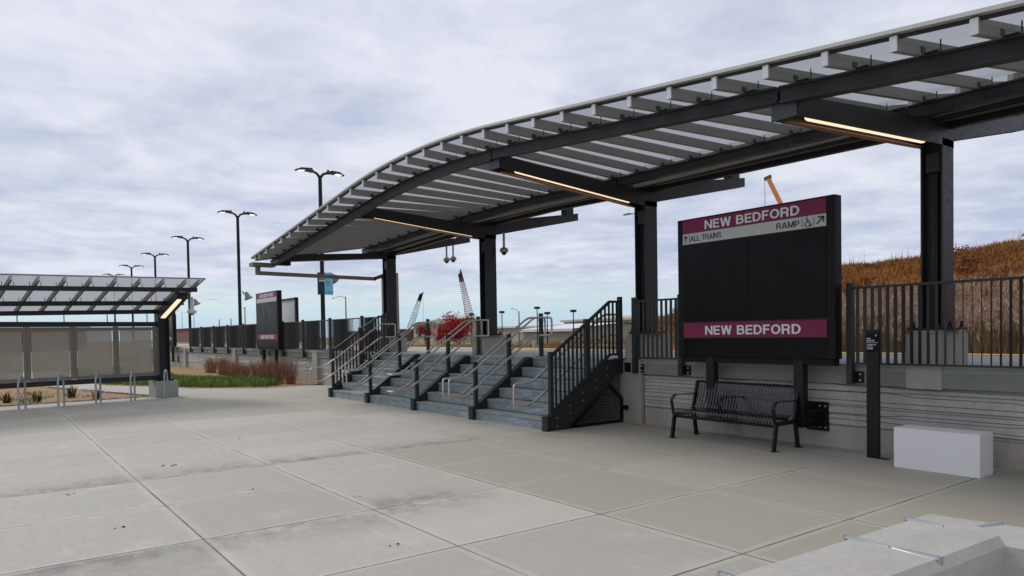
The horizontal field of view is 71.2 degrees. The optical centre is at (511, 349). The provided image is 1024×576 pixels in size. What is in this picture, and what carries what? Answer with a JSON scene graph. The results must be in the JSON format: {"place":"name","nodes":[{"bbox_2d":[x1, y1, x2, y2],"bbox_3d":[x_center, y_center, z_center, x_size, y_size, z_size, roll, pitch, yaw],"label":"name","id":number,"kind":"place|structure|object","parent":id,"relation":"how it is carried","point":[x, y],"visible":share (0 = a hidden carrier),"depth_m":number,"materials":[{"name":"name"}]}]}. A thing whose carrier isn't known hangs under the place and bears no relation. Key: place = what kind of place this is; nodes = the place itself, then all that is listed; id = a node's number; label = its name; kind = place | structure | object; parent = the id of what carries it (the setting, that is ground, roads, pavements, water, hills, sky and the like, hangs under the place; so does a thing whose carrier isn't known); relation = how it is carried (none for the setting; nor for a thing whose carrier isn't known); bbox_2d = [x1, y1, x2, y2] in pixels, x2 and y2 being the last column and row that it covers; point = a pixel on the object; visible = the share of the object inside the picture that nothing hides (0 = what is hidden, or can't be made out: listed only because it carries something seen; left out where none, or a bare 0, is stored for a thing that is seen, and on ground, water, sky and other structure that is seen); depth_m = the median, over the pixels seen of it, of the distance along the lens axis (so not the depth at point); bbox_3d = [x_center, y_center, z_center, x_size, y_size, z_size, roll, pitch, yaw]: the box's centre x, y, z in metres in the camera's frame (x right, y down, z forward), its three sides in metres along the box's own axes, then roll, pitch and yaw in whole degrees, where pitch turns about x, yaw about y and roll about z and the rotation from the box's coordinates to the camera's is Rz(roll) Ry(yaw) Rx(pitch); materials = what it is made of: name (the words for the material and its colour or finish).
{"place":"outdoors","nodes":[
{"label":"outdoors","id":0,"kind":"place"},
{"bbox_2d":[0,327,77,351],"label":"brick building","id":1,"kind":"structure","parent":0,"point":[30,335],"depth_m":112.10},
{"bbox_2d":[119,265,143,321],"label":"platform lamp","id":2,"kind":"object","parent":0,"point":[131,268],"visible":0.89,"depth_m":60.33,"materials":[{"name":"metal"}]},
{"bbox_2d":[141,252,168,276],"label":"platform lamp","id":3,"kind":"object","parent":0,"point":[149,253],"visible":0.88,"depth_m":52.17,"materials":[{"name":"metal"}]},
{"bbox_2d":[171,236,203,345],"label":"platform lamp","id":4,"kind":"object","parent":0,"point":[188,276],"visible":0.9,"depth_m":43.95,"materials":[{"name":"metal"}]},
{"bbox_2d":[187,297,196,314],"bbox_3d":[-8.950,-1.225,19.992,0.258,0.505,0.258,-2,2,-37],"label":"dome camera","id":5,"kind":"object","parent":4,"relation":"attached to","point":[191,311],"visible":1,"depth_m":19.95,"materials":[{"name":"white plastic"}]},
{"bbox_2d":[217,210,256,346],"bbox_3d":[-13.538,-3.513,35.502,1.900,6.770,0.360,-2,2,-37],"label":"platform lamp","id":6,"kind":"object","parent":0,"point":[238,265],"visible":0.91,"depth_m":35.44,"materials":[{"name":"metal"}]},
{"bbox_2d":[242,291,252,300],"bbox_3d":[-13.178,-2.704,35.752,0.468,0.487,0.424,-1,1,10],"label":"loudspeaker","id":7,"kind":"object","parent":6,"relation":"attached to","point":[247,296],"visible":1,"depth_m":35.62,"materials":[{"name":"black paint"}]},
{"bbox_2d":[176,323,301,341],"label":"brick building","id":8,"kind":"structure","parent":0,"point":[182,334],"depth_m":302.49,"materials":[{"name":"brick"}]},
{"bbox_2d":[22,337,522,387],"bbox_3d":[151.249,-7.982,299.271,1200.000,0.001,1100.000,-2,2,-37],"label":"ground","id":9,"kind":"structure","parent":0,"point":[423,343],"depth_m":120.96,"materials":[{"name":"soil"}]},
{"bbox_2d":[0,387,139,405],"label":"mulch bed","id":10,"kind":"object","parent":9,"relation":"on","point":[53,391],"depth_m":21.92,"materials":[{"name":"soil"}]},
{"bbox_2d":[0,390,11,402],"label":"young shrub","id":11,"kind":"object","parent":10,"relation":"on","point":[5,397],"visible":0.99,"depth_m":19.51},
{"bbox_2d":[28,391,42,401],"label":"young shrub","id":12,"kind":"object","parent":10,"relation":"on","point":[38,398],"visible":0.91,"depth_m":19.68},
{"bbox_2d":[65,386,75,397],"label":"young shrub","id":13,"kind":"object","parent":10,"relation":"on","point":[70,395],"visible":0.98,"depth_m":20.90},
{"bbox_2d":[0,387,148,406],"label":"gravel edging","id":14,"kind":"object","parent":10,"relation":"on","point":[143,395],"visible":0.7,"depth_m":20.43,"materials":[{"name":"gravel"}]},
{"bbox_2d":[88,388,104,398],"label":"young shrub","id":15,"kind":"object","parent":10,"relation":"on","point":[98,394],"visible":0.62,"depth_m":20.28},
{"bbox_2d":[103,273,124,321],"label":"platform lamp","id":16,"kind":"object","parent":9,"relation":"on","point":[114,275],"visible":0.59,"depth_m":68.28,"materials":[{"name":"metal"}]},
{"bbox_2d":[152,347,381,384],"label":"retaining wall","id":17,"kind":"structure","parent":9,"relation":"on","point":[196,356],"depth_m":28.43,"materials":[{"name":"concrete"}]},
{"bbox_2d":[169,313,178,361],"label":"station sign","id":18,"kind":"object","parent":17,"relation":"attached to","point":[172,326],"visible":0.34,"depth_m":42.64,"materials":[{"name":"metal"}]},
{"bbox_2d":[189,327,199,351],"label":"platform fence","id":19,"kind":"object","parent":17,"relation":"attached to","point":[194,335],"visible":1,"depth_m":39.12,"materials":[{"name":"metal"}]},
{"bbox_2d":[200,327,212,351],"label":"platform fence","id":20,"kind":"object","parent":17,"relation":"attached to","point":[206,337],"visible":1,"depth_m":37.18,"materials":[{"name":"metal"}]},
{"bbox_2d":[212,326,226,352],"bbox_3d":[-14.258,-0.528,34.989,0.119,1.360,2.410,-2,2,-37],"label":"platform fence","id":21,"kind":"object","parent":17,"relation":"attached to","point":[219,339],"visible":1,"depth_m":35.08,"materials":[{"name":"metal"}]},
{"bbox_2d":[226,325,241,353],"bbox_3d":[-12.767,-0.503,32.983,0.119,1.360,2.410,-2,2,-37],"label":"platform fence","id":22,"kind":"object","parent":17,"relation":"attached to","point":[233,333],"visible":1,"depth_m":33.10,"materials":[{"name":"metal"}]},
{"bbox_2d":[242,324,257,353],"bbox_3d":[-11.275,-0.479,30.977,0.119,1.360,2.410,-2,2,-37],"label":"platform fence","id":23,"kind":"object","parent":17,"relation":"attached to","point":[249,335],"visible":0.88,"depth_m":31.18,"materials":[{"name":"metal"}]},
{"bbox_2d":[282,321,301,355],"bbox_3d":[-8.268,-0.431,26.933,0.119,1.360,2.090,-2,2,-37],"label":"platform fence","id":24,"kind":"object","parent":17,"relation":"attached to","point":[292,337],"visible":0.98,"depth_m":26.92,"materials":[{"name":"metal"}]},
{"bbox_2d":[301,320,328,356],"bbox_3d":[-6.872,-0.408,25.055,0.119,1.360,2.410,-2,2,-37],"label":"platform fence","id":25,"kind":"object","parent":17,"relation":"attached to","point":[313,338],"visible":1,"depth_m":25.24,"materials":[{"name":"metal"}]},
{"bbox_2d":[328,318,359,358],"bbox_3d":[-5.381,-0.384,23.049,0.119,1.360,2.410,-2,2,-37],"label":"platform fence","id":26,"kind":"object","parent":17,"relation":"attached to","point":[338,329],"visible":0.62,"depth_m":23.32,"materials":[{"name":"metal"}]},
{"bbox_2d":[360,314,385,359],"bbox_3d":[-4.113,-0.364,21.343,0.119,1.360,1.660,-2,2,-37],"label":"platform fence","id":27,"kind":"object","parent":17,"relation":"attached to","point":[364,320],"visible":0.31,"depth_m":21.48,"materials":[{"name":"metal"}]},
{"bbox_2d":[256,290,284,371],"bbox_3d":[-9.636,-0.696,28.666,0.374,3.240,2.680,-2,2,-37],"label":"station sign","id":28,"kind":"object","parent":9,"relation":"on","point":[269,320],"visible":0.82,"depth_m":28.23,"materials":[{"name":"metal"}]},
{"bbox_2d":[332,296,346,318],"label":"street light","id":29,"kind":"object","parent":9,"relation":"on","point":[345,306],"visible":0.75,"depth_m":109.32,"materials":[{"name":"metal"}]},
{"bbox_2d":[407,292,423,327],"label":"lattice crane","id":30,"kind":"object","parent":9,"relation":"on","point":[419,299],"visible":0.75,"depth_m":223.76,"materials":[{"name":"black paint"}]},
{"bbox_2d":[416,323,431,343],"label":"maple tree","id":31,"kind":"object","parent":9,"relation":"on","point":[422,329],"visible":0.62,"depth_m":119.85,"materials":[{"name":"red plant"}]},
{"bbox_2d":[431,326,452,343],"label":"maple tree","id":32,"kind":"object","parent":9,"relation":"on","point":[438,334],"visible":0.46,"depth_m":115.57,"materials":[{"name":"red plant"}]},
{"bbox_2d":[433,311,480,343],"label":"maple tree","id":33,"kind":"object","parent":9,"relation":"on","point":[454,325],"visible":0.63,"depth_m":113.25,"materials":[{"name":"red plant"}]},
{"bbox_2d":[458,269,473,317],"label":"lattice crane","id":34,"kind":"object","parent":9,"relation":"on","point":[460,276],"visible":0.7,"depth_m":210.83,"materials":[{"name":"black paint"}]},
{"bbox_2d":[512,308,519,341],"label":"street light","id":35,"kind":"object","parent":9,"relation":"on","point":[518,322],"visible":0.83,"depth_m":115.60,"materials":[{"name":"metal"}]},
{"bbox_2d":[357,312,677,348],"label":"weed growth","id":36,"kind":"object","parent":9,"relation":"on","point":[556,344],"visible":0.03,"depth_m":46.82,"materials":[{"name":"plant"}]},
{"bbox_2d":[497,323,563,341],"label":"warehouse","id":37,"kind":"structure","parent":9,"relation":"on","point":[507,330],"depth_m":133.58,"materials":[{"name":"metal"}]},
{"bbox_2d":[534,307,539,344],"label":"floodlight pole","id":38,"kind":"object","parent":9,"relation":"on","point":[537,308],"visible":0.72,"depth_m":95.85,"materials":[{"name":"metal"}]},
{"bbox_2d":[764,175,782,203],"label":"telescopic crane","id":39,"kind":"object","parent":9,"relation":"on","point":[773,188],"visible":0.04,"depth_m":66.89,"materials":[{"name":"orange paint"}]},
{"bbox_2d":[642,359,1023,470],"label":"retaining wall","id":40,"kind":"structure","parent":9,"relation":"on","point":[981,399],"depth_m":9.70,"materials":[{"name":"concrete"}]},
{"bbox_2d":[631,294,690,375],"bbox_3d":[2.557,-0.256,12.372,0.119,1.360,1.230,-2,2,-37],"label":"platform fence","id":41,"kind":"object","parent":40,"relation":"attached to","point":[683,370],"visible":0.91,"depth_m":12.47,"materials":[{"name":"metal"}]},
{"bbox_2d":[678,194,841,430],"bbox_3d":[3.673,-0.480,10.762,0.377,3.240,2.680,-2,2,-37],"label":"station sign","id":42,"kind":"object","parent":40,"relation":"attached to","point":[761,285],"visible":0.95,"depth_m":10.40,"materials":[{"name":"metal"}]},
{"bbox_2d":[846,276,1023,383],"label":"platform fence","id":43,"kind":"object","parent":40,"relation":"attached to","point":[853,376],"visible":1,"depth_m":9.01,"materials":[{"name":"metal"}]},
{"bbox_2d":[842,284,1023,353],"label":"reed bed","id":44,"kind":"object","parent":9,"relation":"on","point":[995,343],"visible":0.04,"depth_m":20.22,"materials":[{"name":"brown plant"}]},
{"bbox_2d":[842,268,1023,341],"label":"reed plumes","id":45,"kind":"object","parent":44,"relation":"attached to","point":[985,309],"visible":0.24,"depth_m":21.12,"materials":[{"name":"plant"}]},
{"bbox_2d":[282,297,298,327],"bbox_3d":[-9.458,-1.122,30.264,0.130,2.110,2.120,-2,2,-37],"label":"information board","id":46,"kind":"object","parent":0,"point":[290,310],"visible":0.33,"depth_m":29.95,"materials":[{"name":"black paint"}]},
{"bbox_2d":[294,167,343,348],"bbox_3d":[-7.154,-3.410,26.915,1.900,6.770,0.360,-2,2,-37],"label":"platform lamp","id":47,"kind":"object","parent":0,"point":[311,170],"visible":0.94,"depth_m":26.86,"materials":[{"name":"metal"}]},
{"bbox_2d":[317,272,332,294],"bbox_3d":[-7.009,-2.491,26.863,0.600,0.830,0.035,-2,2,-37],"label":"lamp banner","id":48,"kind":"object","parent":47,"relation":"attached to","point":[325,286],"visible":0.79,"depth_m":26.85,"materials":[{"name":"fabric"}]},
{"bbox_2d":[349,329,412,341],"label":"warehouse","id":49,"kind":"structure","parent":0,"point":[409,336],"depth_m":174.75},
{"bbox_2d":[411,318,480,341],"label":"house","id":50,"kind":"structure","parent":0,"point":[437,321],"depth_m":153.71,"materials":[{"name":"plant"}]},
{"bbox_2d":[0,372,1023,575],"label":"plaza paving","id":51,"kind":"structure","parent":0,"point":[434,494],"depth_m":7.48,"materials":[{"name":"concrete"}]},
{"bbox_2d":[15,376,28,410],"bbox_3d":[-11.966,1.043,17.460,0.139,0.823,0.558,-1,1,-15],"label":"bike rack","id":52,"kind":"object","parent":51,"relation":"on","point":[18,394],"visible":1,"depth_m":17.36,"materials":[{"name":"metal"}]},
{"bbox_2d":[55,374,66,407],"bbox_3d":[-11.373,1.019,18.037,0.139,0.823,0.558,-1,1,-15],"label":"bike rack","id":53,"kind":"object","parent":51,"relation":"on","point":[63,386],"visible":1,"depth_m":17.93,"materials":[{"name":"metal"}]},
{"bbox_2d":[93,372,102,404],"bbox_3d":[-10.819,0.994,18.698,0.139,0.823,0.558,-1,1,-15],"label":"bike rack","id":54,"kind":"object","parent":51,"relation":"on","point":[95,382],"visible":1,"depth_m":18.57,"materials":[{"name":"metal"}]},
{"bbox_2d":[0,273,205,397],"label":"bus shelter","id":55,"kind":"object","parent":51,"relation":"on","point":[162,299],"visible":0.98,"depth_m":18.80,"materials":[{"name":"metal"}]},
{"bbox_2d":[128,371,135,401],"bbox_3d":[-10.264,0.969,19.360,0.139,0.823,0.558,-1,1,-15],"label":"bike rack","id":56,"kind":"object","parent":51,"relation":"on","point":[131,372],"visible":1,"depth_m":19.23,"materials":[{"name":"metal"}]},
{"bbox_2d":[163,369,170,398],"bbox_3d":[-9.687,0.944,20.025,0.139,0.823,0.558,-1,1,-15],"label":"bike rack","id":57,"kind":"object","parent":51,"relation":"on","point":[166,371],"visible":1,"depth_m":19.95,"materials":[{"name":"metal"}]},
{"bbox_2d":[70,366,315,387],"bbox_3d":[-15.549,1.161,31.757,6.250,0.001,22.500,-2,2,-37],"label":"planting bed","id":58,"kind":"object","parent":51,"relation":"on","point":[180,370],"visible":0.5,"depth_m":31.90,"materials":[{"name":"soil"}]},
{"bbox_2d":[70,368,281,387],"bbox_3d":[-15.915,1.039,30.524,4.666,0.329,20.484,-2,2,-44],"label":"green ground cover","id":59,"kind":"object","parent":58,"relation":"on","point":[189,380],"visible":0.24,"depth_m":24.84,"materials":[{"name":"green plant"}]},
{"bbox_2d":[201,357,213,372],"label":"grass clump","id":60,"kind":"object","parent":58,"relation":"on","point":[205,366],"visible":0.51,"depth_m":34.16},
{"bbox_2d":[205,356,218,372],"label":"grass clump","id":61,"kind":"object","parent":58,"relation":"on","point":[212,368],"visible":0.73,"depth_m":33.76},
{"bbox_2d":[214,358,230,374],"bbox_3d":[-12.910,0.699,31.939,0.917,0.841,0.831,-2,2,-37],"label":"grass clump","id":62,"kind":"object","parent":58,"relation":"on","point":[219,368],"visible":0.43,"depth_m":31.86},
{"bbox_2d":[219,361,229,375],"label":"grass clump","id":63,"kind":"object","parent":58,"relation":"on","point":[225,371],"visible":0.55,"depth_m":31.15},
{"bbox_2d":[228,359,241,376],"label":"grass clump","id":64,"kind":"object","parent":58,"relation":"on","point":[233,370],"visible":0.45,"depth_m":30.10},
{"bbox_2d":[234,363,244,376],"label":"grass clump","id":65,"kind":"object","parent":58,"relation":"on","point":[237,372],"visible":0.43,"depth_m":29.40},
{"bbox_2d":[238,363,249,377],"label":"grass clump","id":66,"kind":"object","parent":58,"relation":"on","point":[243,372],"visible":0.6,"depth_m":28.81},
{"bbox_2d":[244,361,259,377],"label":"grass clump","id":67,"kind":"object","parent":58,"relation":"on","point":[253,371],"visible":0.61,"depth_m":28.27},
{"bbox_2d":[253,360,271,378],"bbox_3d":[-9.222,0.726,26.620,0.961,0.923,0.949,-2,2,-37],"label":"grass clump","id":68,"kind":"object","parent":58,"relation":"on","point":[258,372],"visible":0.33,"depth_m":26.48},
{"bbox_2d":[258,356,275,379],"bbox_3d":[-8.870,0.694,26.131,0.975,0.999,0.970,-1,1,6],"label":"grass clump","id":69,"kind":"object","parent":58,"relation":"on","point":[266,371],"visible":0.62,"depth_m":25.98,"materials":[{"name":"plant"}]},
{"bbox_2d":[265,356,286,383],"bbox_3d":[-8.328,0.681,25.542,1.051,1.037,0.953,-1,1,-12],"label":"grass clump","id":70,"kind":"object","parent":58,"relation":"on","point":[277,372],"visible":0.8,"depth_m":25.41,"materials":[{"name":"plant"}]},
{"bbox_2d":[278,355,299,383],"bbox_3d":[-7.753,0.654,25.031,1.012,1.097,1.047,-2,2,-37],"label":"grass clump","id":71,"kind":"object","parent":58,"relation":"on","point":[289,378],"visible":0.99,"depth_m":24.95,"materials":[{"name":"plant"}]},
{"bbox_2d":[328,352,630,431],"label":"staircase","id":72,"kind":"structure","parent":51,"relation":"on","point":[495,401],"depth_m":14.66,"materials":[{"name":"concrete"}]},
{"bbox_2d":[331,313,388,387],"bbox_3d":[-4.234,-0.015,20.155,1.801,2.055,0.180,-2,2,-37],"label":"stair guardrail","id":73,"kind":"object","parent":72,"relation":"on","point":[361,343],"visible":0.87,"depth_m":20.10,"materials":[{"name":"metal"}]},
{"bbox_2d":[310,323,395,382],"bbox_3d":[-4.392,0.052,19.919,2.582,1.575,0.092,-2,2,-37],"label":"stair handrail","id":74,"kind":"object","parent":73,"relation":"attached to","point":[349,348],"visible":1,"depth_m":19.84,"materials":[{"name":"silver metal"}]},
{"bbox_2d":[342,319,436,392],"bbox_3d":[-3.052,0.130,18.119,2.582,1.825,0.262,-2,2,-37],"label":"stair handrail","id":75,"kind":"object","parent":72,"relation":"on","point":[370,360],"visible":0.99,"depth_m":18.12,"materials":[{"name":"metal"}]},
{"bbox_2d":[386,316,488,398],"bbox_3d":[-1.644,0.152,16.225,2.582,1.825,0.302,-2,2,-37],"label":"stair handrail","id":76,"kind":"object","parent":72,"relation":"on","point":[447,338],"visible":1,"depth_m":16.30,"materials":[{"name":"metal"}]},
{"bbox_2d":[442,313,552,406],"bbox_3d":[-0.242,0.175,14.340,2.582,1.825,0.262,-2,2,-37],"label":"stair handrail","id":77,"kind":"object","parent":72,"relation":"on","point":[475,366],"visible":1,"depth_m":14.36,"materials":[{"name":"metal"}]},
{"bbox_2d":[547,297,626,416],"bbox_3d":[1.344,0.075,12.652,1.801,2.055,0.180,-2,2,-37],"label":"stair guardrail","id":78,"kind":"object","parent":72,"relation":"on","point":[585,327],"visible":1,"depth_m":12.59,"materials":[{"name":"metal"}]},
{"bbox_2d":[512,313,615,407],"bbox_3d":[1.061,0.140,12.585,2.582,1.575,0.112,-2,2,-37],"label":"stair handrail","id":79,"kind":"object","parent":78,"relation":"attached to","point":[529,382],"visible":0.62,"depth_m":12.23,"materials":[{"name":"silver metal"}]},
{"bbox_2d":[571,384,628,427],"bbox_3d":[1.586,0.974,12.771,1.250,0.735,0.185,-2,2,-37],"label":"understair screen","id":80,"kind":"object","parent":72,"relation":"attached to","point":[575,424],"visible":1,"depth_m":12.90,"materials":[{"name":"black paint"}]},
{"bbox_2d":[384,359,645,423],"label":"stair backing wall","id":81,"kind":"structure","parent":51,"relation":"on","point":[629,387],"depth_m":13.11,"materials":[{"name":"concrete"}]},
{"bbox_2d":[669,380,802,452],"bbox_3d":[3.281,0.937,10.626,0.724,0.876,1.860,-2,2,-37],"label":"park bench","id":82,"kind":"object","parent":51,"relation":"on","point":[694,410],"visible":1,"depth_m":10.56,"materials":[{"name":"paint"}]},
{"bbox_2d":[717,514,1023,575],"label":"planter wall","id":83,"kind":"structure","parent":51,"relation":"on","point":[932,545],"depth_m":3.97,"materials":[{"name":"concrete"}]},
{"bbox_2d":[866,329,889,459],"bbox_3d":[4.659,0.561,9.112,0.090,1.645,0.255,-2,2,-37],"label":"wayfinding post","id":84,"kind":"object","parent":51,"relation":"on","point":[873,393],"visible":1,"depth_m":9.12,"materials":[{"name":"metal"}]},
{"bbox_2d":[894,425,992,477],"bbox_3d":[4.988,1.160,8.302,0.360,0.476,0.920,-2,2,-37],"label":"block seat","id":85,"kind":"object","parent":51,"relation":"on","point":[961,452],"visible":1,"depth_m":8.13,"materials":[{"name":"concrete"}]},
{"bbox_2d":[0,0,1023,340],"label":"sky","id":86,"kind":"structure","parent":0,"point":[127,126],"materials":[{"name":"grey"}]},
{"bbox_2d":[112,0,1023,365],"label":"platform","id":87,"kind":"structure","parent":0,"point":[933,90],"depth_m":9.94,"materials":[{"name":"metal"}]},
{"bbox_2d":[377,336,406,352],"bbox_3d":[-3.585,-0.164,21.389,0.780,0.472,0.430,-2,2,-37],"label":"column pedestal","id":88,"kind":"object","parent":87,"relation":"on","point":[394,348],"depth_m":21.24,"materials":[{"name":"concrete"}]},
{"bbox_2d":[443,246,449,262],"bbox_3d":[-2.039,-2.973,22.299,0.210,0.548,0.210,-2,2,-37],"label":"dome camera","id":89,"kind":"object","parent":87,"relation":"hanging from","point":[446,259],"visible":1,"depth_m":22.25,"materials":[{"name":"grey plastic"}]},
{"bbox_2d":[450,245,455,261],"bbox_3d":[-1.848,-3.019,22.441,0.210,0.548,0.210,-2,2,-37],"label":"dome camera","id":90,"kind":"object","parent":87,"relation":"hanging from","point":[453,258],"visible":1,"depth_m":22.41,"materials":[{"name":"grey plastic"}]},
{"bbox_2d":[472,335,506,354],"bbox_3d":[-0.519,-0.115,17.265,0.780,0.472,0.430,-2,2,-37],"label":"column pedestal","id":91,"kind":"object","parent":87,"relation":"on","point":[489,343],"depth_m":17.08,"materials":[{"name":"concrete"}]},
{"bbox_2d":[500,232,507,254],"bbox_3d":[-0.194,-2.537,17.084,0.210,0.548,0.210,-2,2,-37],"label":"dome camera","id":92,"kind":"object","parent":87,"relation":"hanging from","point":[503,250],"visible":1,"depth_m":17.04,"materials":[{"name":"grey plastic"}]},
{"bbox_2d":[200,344,1023,355],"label":"yellow edge strip","id":93,"kind":"object","parent":87,"relation":"on","point":[674,350],"visible":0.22,"depth_m":14.13,"materials":[{"name":"paint"}]},
{"bbox_2d":[625,333,669,359],"bbox_3d":[2.512,-0.066,13.188,0.780,0.472,0.430,-2,2,-37],"label":"column pedestal","id":94,"kind":"object","parent":87,"relation":"on","point":[628,347],"depth_m":13.04,"materials":[{"name":"concrete"}]},
{"bbox_2d":[906,330,967,389],"bbox_3d":[5.473,0.114,9.211,0.780,0.737,0.430,-2,2,-37],"label":"column pedestal","id":95,"kind":"object","parent":87,"relation":"on","point":[924,377],"depth_m":8.98,"materials":[{"name":"concrete"}]},
{"bbox_2d":[520,322,631,344],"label":"warehouse","id":96,"kind":"structure","parent":0,"point":[562,331],"depth_m":97.23,"materials":[{"name":"metal"}]},
{"bbox_2d":[560,314,668,323],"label":"warehouse","id":97,"kind":"structure","parent":0,"point":[626,318],"depth_m":125.35,"materials":[{"name":"metal"}]},
{"bbox_2d":[545,231,1023,349],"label":"hillside","id":98,"kind":"structure","parent":0,"point":[1001,264],"depth_m":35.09,"materials":[{"name":"plant"}]},
{"bbox_2d":[855,277,880,286],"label":"hill shrub","id":99,"kind":"object","parent":98,"relation":"on","point":[865,280],"visible":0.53,"depth_m":39.37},
{"bbox_2d":[858,264,879,269],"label":"hill shrub","id":100,"kind":"object","parent":98,"relation":"on","point":[865,265],"visible":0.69,"depth_m":47.93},
{"bbox_2d":[954,245,976,252],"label":"hill shrub","id":101,"kind":"object","parent":98,"relation":"on","point":[961,249],"visible":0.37,"depth_m":44.69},
{"bbox_2d":[954,254,977,265],"bbox_3d":[24.092,-4.671,37.996,1.316,0.763,1.865,-2,2,-37],"label":"hill shrub","id":102,"kind":"object","parent":98,"relation":"on","point":[966,258],"visible":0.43,"depth_m":37.89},
{"bbox_2d":[954,266,979,274],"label":"hill shrub","id":103,"kind":"object","parent":98,"relation":"on","point":[959,271],"visible":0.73,"depth_m":35.78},
{"bbox_2d":[957,258,989,267],"bbox_3d":[23.793,-4.426,36.706,1.722,0.618,1.209,0,2,35],"label":"hill shrub","id":104,"kind":"object","parent":98,"relation":"on","point":[978,260],"visible":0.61,"depth_m":36.62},
{"bbox_2d":[983,280,1023,295],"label":"hill shrub","id":105,"kind":"object","parent":98,"relation":"on","point":[986,294],"visible":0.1,"depth_m":31.33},
{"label":"track bed","id":106,"kind":"structure","parent":0,"visible":0},
{"bbox_2d":[396,273,399,336],"bbox_3d":[-4.996,-1.155,31.160,0.203,4.385,0.203,0,2,31],"label":"utility pole","id":107,"kind":"object","parent":106,"relation":"on","point":[397,292],"visible":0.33,"depth_m":31.07,"materials":[{"name":"metal"}]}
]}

